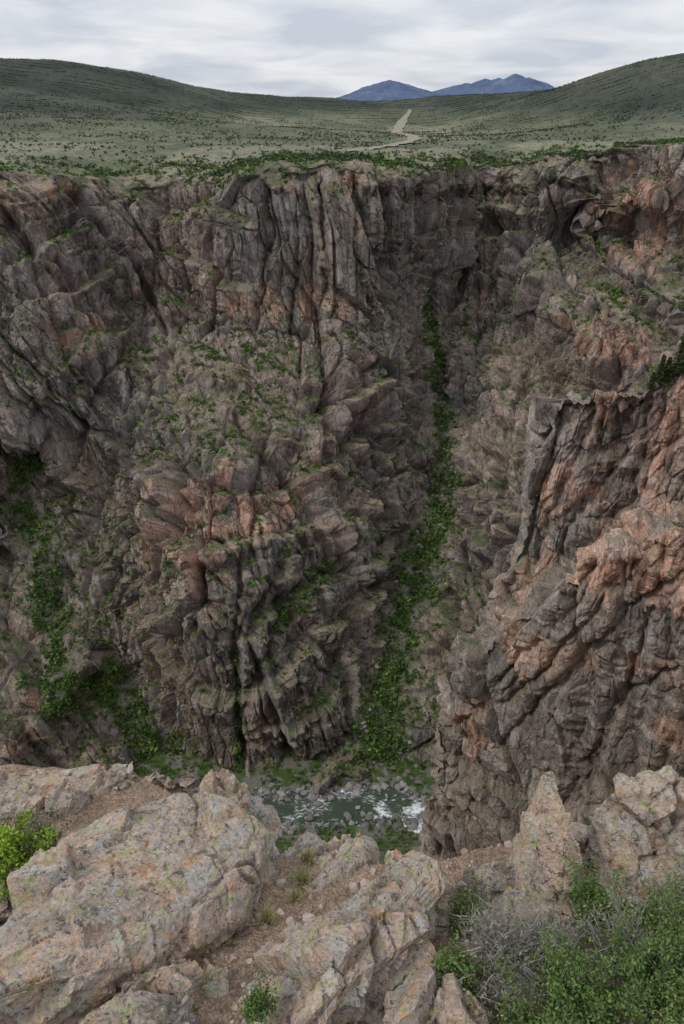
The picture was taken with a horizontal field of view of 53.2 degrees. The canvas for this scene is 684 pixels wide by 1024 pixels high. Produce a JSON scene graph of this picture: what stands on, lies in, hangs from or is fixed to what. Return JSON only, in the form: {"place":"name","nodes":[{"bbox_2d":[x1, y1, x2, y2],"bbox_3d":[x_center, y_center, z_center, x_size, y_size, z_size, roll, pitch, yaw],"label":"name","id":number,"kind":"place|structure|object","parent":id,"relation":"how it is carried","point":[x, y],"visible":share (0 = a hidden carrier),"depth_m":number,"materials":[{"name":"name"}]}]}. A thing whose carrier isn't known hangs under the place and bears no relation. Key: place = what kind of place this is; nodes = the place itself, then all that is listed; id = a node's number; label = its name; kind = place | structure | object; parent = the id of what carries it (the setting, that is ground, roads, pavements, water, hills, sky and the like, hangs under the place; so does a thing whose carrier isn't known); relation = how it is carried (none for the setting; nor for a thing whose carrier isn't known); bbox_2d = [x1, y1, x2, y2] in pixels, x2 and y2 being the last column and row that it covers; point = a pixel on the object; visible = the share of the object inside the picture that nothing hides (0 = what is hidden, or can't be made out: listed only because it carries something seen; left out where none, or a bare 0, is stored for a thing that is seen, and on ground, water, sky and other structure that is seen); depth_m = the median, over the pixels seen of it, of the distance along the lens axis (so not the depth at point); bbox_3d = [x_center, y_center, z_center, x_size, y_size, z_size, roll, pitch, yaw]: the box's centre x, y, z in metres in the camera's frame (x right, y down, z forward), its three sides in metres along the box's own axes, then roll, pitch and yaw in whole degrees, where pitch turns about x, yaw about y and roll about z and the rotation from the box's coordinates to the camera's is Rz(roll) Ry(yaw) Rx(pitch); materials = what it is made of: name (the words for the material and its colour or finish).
{"place":"outdoors","nodes":[
{"label":"outdoors","id":0,"kind":"place"},
{"bbox_2d":[130,748,434,839],"bbox_3d":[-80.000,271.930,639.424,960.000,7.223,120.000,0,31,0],"label":"canyon floor","id":1,"kind":"structure","parent":0,"point":[281,773],"depth_m":662.68,"materials":[{"name":"green plant"}]},
{"bbox_2d":[130,745,435,840],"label":"floor shrubs","id":2,"kind":"object","parent":1,"relation":"on","point":[335,827],"visible":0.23,"depth_m":663.63,"materials":[{"name":"green plant"}]},
{"bbox_2d":[196,774,429,837],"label":"river boulders","id":3,"kind":"object","parent":1,"relation":"on","point":[282,792],"visible":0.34,"depth_m":642.49,"materials":[{"name":"grey stone"}]},
{"bbox_2d":[197,782,424,834],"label":"river","id":4,"kind":"structure","parent":0,"point":[293,811],"depth_m":633.53,"materials":[{"name":"liquid"}]},
{"bbox_2d":[0,142,683,793],"bbox_3d":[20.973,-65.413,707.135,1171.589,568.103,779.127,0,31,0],"label":"canyon wall","id":5,"kind":"structure","parent":0,"point":[244,260],"depth_m":734.25,"materials":[{"name":"stone"}]},
{"bbox_2d":[0,138,683,783],"bbox_3d":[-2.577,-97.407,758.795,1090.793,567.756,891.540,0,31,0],"label":"canyon shrubs","id":6,"kind":"object","parent":5,"relation":"on","point":[114,674],"visible":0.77,"depth_m":726.07,"materials":[{"name":"green plant"}]},
{"bbox_2d":[346,310,461,766],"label":"gully boulders","id":7,"kind":"object","parent":5,"relation":"on","point":[376,666],"visible":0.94,"depth_m":743.64,"materials":[{"name":"grey stone"}]},
{"bbox_2d":[0,53,683,176],"bbox_3d":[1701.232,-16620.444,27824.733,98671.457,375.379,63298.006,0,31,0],"label":"plateau hills","id":8,"kind":"structure","parent":0,"point":[579,98],"depth_m":1916.74,"materials":[{"name":"green plant"}]},
{"bbox_2d":[0,54,683,176],"bbox_3d":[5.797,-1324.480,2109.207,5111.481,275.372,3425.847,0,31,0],"label":"plateau woodland","id":9,"kind":"object","parent":8,"relation":"on","point":[362,156],"visible":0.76,"depth_m":1532.58,"materials":[{"name":"green plant"}]},
{"bbox_2d":[0,764,683,1023],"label":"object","id":10,"kind":"structure","parent":0,"point":[250,940],"depth_m":3.53,"materials":[{"name":"soil"}]},
{"bbox_2d":[0,862,15,920],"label":"rock fragment","id":11,"kind":"object","parent":10,"relation":"on","point":[6,909],"visible":0.06,"depth_m":3.35,"materials":[{"name":"grey stone"}]},
{"bbox_2d":[0,807,58,902],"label":"green shrub","id":12,"kind":"object","parent":10,"relation":"on","point":[10,857],"visible":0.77,"depth_m":3.47,"materials":[{"name":"green plant"}]},
{"bbox_2d":[6,798,73,858],"bbox_3d":[-1.659,1.752,3.659,0.396,0.356,0.495,0,31,0],"label":"sagebrush","id":13,"kind":"object","parent":10,"relation":"on","point":[38,829],"visible":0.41,"depth_m":3.71,"materials":[{"name":"green plant"}]},
{"bbox_2d":[0,762,136,822],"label":"rock ledge","id":14,"kind":"object","parent":10,"relation":"on","point":[81,786],"visible":0.27,"depth_m":4.36,"materials":[{"name":"beige stone"}]},
{"bbox_2d":[0,789,279,1023],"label":"rock slab","id":15,"kind":"object","parent":10,"relation":"on","point":[105,906],"visible":0.74,"depth_m":3.14,"materials":[{"name":"beige stone"}]},
{"bbox_2d":[77,955,203,1023],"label":"rock fragment","id":16,"kind":"object","parent":10,"relation":"on","point":[161,989],"visible":0.81,"depth_m":2.79,"materials":[{"name":"beige stone"}]},
{"bbox_2d":[144,771,199,795],"bbox_3d":[-1.388,2.633,5.442,0.804,1.548,0.679,0,31,0],"label":"boulder","id":17,"kind":"object","parent":10,"relation":"on","point":[186,782],"visible":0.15,"depth_m":5.11,"materials":[{"name":"beige stone"}]},
{"bbox_2d":[192,1000,205,1014],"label":"grass tuft","id":18,"kind":"object","parent":10,"relation":"on","point":[194,1008],"visible":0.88,"depth_m":2.86,"materials":[{"name":"green plant"}]},
{"bbox_2d":[196,958,228,996],"bbox_3d":[-0.582,2.190,3.093,0.172,0.345,0.226,0,31,0],"label":"rock fragment","id":19,"kind":"object","parent":10,"relation":"on","point":[221,990],"visible":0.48,"depth_m":3.00,"materials":[{"name":"beige stone"}]},
{"bbox_2d":[192,958,224,995],"bbox_3d":[-0.582,2.055,2.993,0.129,0.100,0.157,21,36,30],"label":"grass tuft","id":20,"kind":"object","parent":19,"relation":"on","point":[207,979],"visible":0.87,"depth_m":2.99,"materials":[{"name":"green plant"}]},
{"bbox_2d":[224,936,234,946],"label":"grass tuft","id":21,"kind":"object","parent":10,"relation":"on","point":[231,942],"visible":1,"depth_m":3.22,"materials":[{"name":"green plant"}]},
{"bbox_2d":[199,768,281,843],"bbox_3d":[-0.841,2.663,5.399,0.762,1.616,0.602,0,31,0],"label":"boulder","id":22,"kind":"object","parent":10,"relation":"on","point":[223,782],"visible":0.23,"depth_m":5.08,"materials":[{"name":"beige stone"}]},
{"bbox_2d":[249,899,282,927],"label":"grass tuft","id":23,"kind":"object","parent":10,"relation":"on","point":[267,918],"visible":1,"depth_m":3.35,"materials":[{"name":"green plant"}]},
{"bbox_2d":[278,877,306,904],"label":"grass tuft","id":24,"kind":"object","parent":10,"relation":"on","point":[296,897],"visible":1,"depth_m":3.49,"materials":[{"name":"green plant"}]},
{"bbox_2d":[285,860,316,890],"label":"grass tuft","id":25,"kind":"object","parent":10,"relation":"on","point":[301,880],"visible":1,"depth_m":3.61,"materials":[{"name":"green plant"}]},
{"bbox_2d":[296,841,320,863],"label":"grass tuft","id":26,"kind":"object","parent":10,"relation":"on","point":[308,856],"visible":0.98,"depth_m":3.79,"materials":[{"name":"green plant"}]},
{"bbox_2d":[281,832,380,897],"bbox_3d":[-0.131,2.428,4.066,0.621,1.314,0.930,19,36,29],"label":"rock ledge","id":27,"kind":"object","parent":10,"relation":"on","point":[344,857],"visible":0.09,"depth_m":3.78,"materials":[{"name":"beige stone"}]},
{"bbox_2d":[293,832,325,852],"bbox_3d":[-0.188,2.137,4.093,0.386,0.575,0.309,0,31,0],"label":"rock fragment","id":28,"kind":"object","parent":27,"relation":"on","point":[304,838],"visible":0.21,"depth_m":3.96,"materials":[{"name":"grey stone"}]},
{"bbox_2d":[232,849,454,1023],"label":"rock outcrop","id":29,"kind":"object","parent":10,"relation":"on","point":[363,951],"visible":0.81,"depth_m":2.89,"materials":[{"name":"beige stone"}]},
{"bbox_2d":[230,971,284,1023],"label":"green shrub","id":30,"kind":"object","parent":29,"relation":"on","point":[257,1005],"visible":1,"depth_m":2.70,"materials":[{"name":"green plant"}]},
{"bbox_2d":[275,833,418,863],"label":"riverbank shrubs","id":31,"kind":"object","parent":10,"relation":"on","point":[379,842],"visible":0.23,"depth_m":597.80,"materials":[{"name":"green plant"}]},
{"bbox_2d":[187,841,648,1023],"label":"gravel","id":32,"kind":"structure","parent":10,"relation":"on","point":[353,886],"depth_m":3.39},
{"bbox_2d":[382,953,488,1023],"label":"rock fragment","id":33,"kind":"object","parent":10,"relation":"on","point":[421,996],"visible":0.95,"depth_m":2.70,"materials":[{"name":"beige stone"}]},
{"bbox_2d":[424,928,493,1007],"bbox_3d":[0.493,1.924,2.846,0.285,0.258,0.255,24,38,34],"label":"green shrub","id":34,"kind":"object","parent":33,"relation":"on","point":[446,963],"visible":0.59,"depth_m":2.84,"materials":[{"name":"green plant"}]},
{"bbox_2d":[452,915,481,938],"bbox_3d":[0.627,2.178,3.358,0.330,0.534,0.226,-13,33,-20],"label":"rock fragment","id":35,"kind":"object","parent":10,"relation":"on","point":[467,933],"visible":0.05,"depth_m":3.23,"materials":[{"name":"grey stone"}]},
{"bbox_2d":[442,875,493,941],"bbox_3d":[0.593,1.917,3.277,0.241,0.271,0.283,13,33,20],"label":"green shrub","id":36,"kind":"object","parent":10,"relation":"on","point":[462,901],"visible":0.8,"depth_m":3.28,"materials":[{"name":"green plant"}]},
{"bbox_2d":[453,859,514,901],"bbox_3d":[0.699,2.304,3.771,0.597,1.031,0.470,0,31,0],"label":"rock fragment","id":37,"kind":"object","parent":10,"relation":"on","point":[504,871],"visible":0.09,"depth_m":3.54,"materials":[{"name":"grey stone"}]},
{"bbox_2d":[446,887,577,1016],"bbox_3d":[0.699,1.870,2.832,0.555,0.427,0.551,7,32,12],"label":"sagebrush","id":38,"kind":"object","parent":10,"relation":"on","point":[495,977],"visible":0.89,"depth_m":2.87,"materials":[{"name":"grey plant"}]},
{"bbox_2d":[487,982,560,1023],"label":"green shrub","id":39,"kind":"object","parent":10,"relation":"on","point":[524,1015],"visible":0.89,"depth_m":2.59,"materials":[{"name":"green plant"}]},
{"bbox_2d":[508,772,582,901],"bbox_3d":[1.031,2.173,3.816,0.491,1.639,0.529,0,31,0],"label":"rock pillar","id":40,"kind":"object","parent":10,"relation":"on","point":[544,842],"visible":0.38,"depth_m":3.52,"materials":[{"name":"beige stone"}]},
{"bbox_2d":[491,886,601,952],"bbox_3d":[0.997,2.311,3.503,0.610,0.952,0.508,0,31,0],"label":"rock fragment","id":41,"kind":"object","parent":10,"relation":"on","point":[509,894],"visible":0.09,"depth_m":3.40,"materials":[{"name":"grey stone"}]},
{"bbox_2d":[522,883,540,905],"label":"grass tuft","id":42,"kind":"object","parent":41,"relation":"on","point":[533,895],"visible":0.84,"depth_m":3.44,"materials":[{"name":"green plant"}]},
{"bbox_2d":[486,884,615,1009],"bbox_3d":[0.867,1.858,2.875,0.525,0.400,0.479,0,31,0],"label":"sagebrush","id":43,"kind":"object","parent":10,"relation":"on","point":[545,931],"visible":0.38,"depth_m":2.94,"materials":[{"name":"grey plant"}]},
{"bbox_2d":[572,822,588,861],"bbox_3d":[1.395,2.262,3.986,0.569,1.065,0.852,0,31,0],"label":"rock fragment","id":44,"kind":"object","parent":10,"relation":"on","point":[581,834],"visible":0.02,"depth_m":3.83,"materials":[{"name":"grey stone"}]},
{"bbox_2d":[492,916,668,1023],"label":"green shrub","id":45,"kind":"object","parent":10,"relation":"on","point":[576,997],"visible":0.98,"depth_m":2.60,"materials":[{"name":"green plant"}]},
{"bbox_2d":[559,854,647,942],"bbox_3d":[1.185,1.799,3.223,0.443,0.368,0.510,0,31,0],"label":"green shrub","id":46,"kind":"object","parent":10,"relation":"on","point":[587,894],"visible":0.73,"depth_m":3.19,"materials":[{"name":"green plant"}]},
{"bbox_2d":[566,872,680,1009],"bbox_3d":[1.221,1.853,2.890,0.507,0.355,0.532,-10,32,-16],"label":"sagebrush","id":47,"kind":"object","parent":10,"relation":"on","point":[630,937],"visible":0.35,"depth_m":2.95,"materials":[{"name":"grey plant"}]},
{"bbox_2d":[582,765,683,888],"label":"boulder","id":48,"kind":"object","parent":10,"relation":"on","point":[639,816],"visible":0.38,"depth_m":3.60,"materials":[{"name":"beige stone"}]},
{"bbox_2d":[595,875,683,1023],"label":"green shrub","id":49,"kind":"object","parent":10,"relation":"on","point":[668,961],"visible":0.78,"depth_m":2.70,"materials":[{"name":"green plant"}]},
{"bbox_2d":[599,857,683,915],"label":"boulder","id":50,"kind":"object","parent":10,"relation":"on","point":[634,875],"visible":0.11,"depth_m":3.50,"materials":[{"name":"grey stone"}]},
{"bbox_2d":[601,877,683,949],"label":"green shrub","id":51,"kind":"object","parent":10,"relation":"on","point":[671,917],"visible":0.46,"depth_m":3.11,"materials":[{"name":"green plant"}]},
{"bbox_2d":[625,953,683,1023],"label":"green shrub","id":52,"kind":"object","parent":10,"relation":"on","point":[678,1016],"visible":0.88,"depth_m":2.55,"materials":[{"name":"green plant"}]},
{"bbox_2d":[630,834,683,935],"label":"sagebrush","id":53,"kind":"object","parent":10,"relation":"on","point":[679,891],"visible":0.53,"depth_m":3.26,"materials":[{"name":"green plant"}]},
{"bbox_2d":[0,0,683,97],"label":"sky","id":54,"kind":"structure","parent":0,"point":[292,48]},
{"bbox_2d":[344,109,421,150],"bbox_3d":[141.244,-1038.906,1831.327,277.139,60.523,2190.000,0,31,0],"label":"dirt road","id":55,"kind":"structure","parent":0,"point":[400,125],"depth_m":1682.89,"materials":[{"name":"beige soil"}]},
{"bbox_2d":[337,74,553,100],"bbox_3d":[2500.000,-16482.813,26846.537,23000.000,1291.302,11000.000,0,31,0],"label":"distant mountains","id":56,"kind":"structure","parent":0,"point":[388,90],"depth_m":25491.27,"materials":[{"name":"blue stone"}]},
{"bbox_2d":[412,341,683,861],"bbox_3d":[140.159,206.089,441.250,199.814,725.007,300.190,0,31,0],"label":"rock spur","id":57,"kind":"structure","parent":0,"point":[525,701],"depth_m":277.04,"materials":[{"name":"brown stone"}]},
{"bbox_2d":[413,348,683,846],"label":"spur shrubs","id":58,"kind":"object","parent":57,"relation":"on","point":[598,518],"visible":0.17,"depth_m":259.24,"materials":[{"name":"green plant"}]},
{"bbox_2d":[645,372,655,390],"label":"pine tree","id":59,"kind":"object","parent":57,"relation":"on","point":[651,385],"visible":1,"depth_m":251.28,"materials":[{"name":"green plant"}]},
{"bbox_2d":[654,353,666,384],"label":"pine tree","id":60,"kind":"object","parent":57,"relation":"on","point":[661,367],"visible":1,"depth_m":247.51,"materials":[{"name":"green plant"}]},
{"bbox_2d":[660,357,672,385],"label":"pine tree","id":61,"kind":"object","parent":57,"relation":"on","point":[668,362],"visible":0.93,"depth_m":249.00,"materials":[{"name":"green plant"}]},
{"bbox_2d":[667,333,683,380],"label":"pine tree","id":62,"kind":"object","parent":57,"relation":"on","point":[680,352],"visible":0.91,"depth_m":244.70,"materials":[{"name":"green plant"}]},
{"bbox_2d":[677,353,683,376],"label":"pine tree","id":63,"kind":"object","parent":57,"relation":"on","point":[681,367],"visible":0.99,"depth_m":243.66,"materials":[{"name":"green plant"}]}
]}

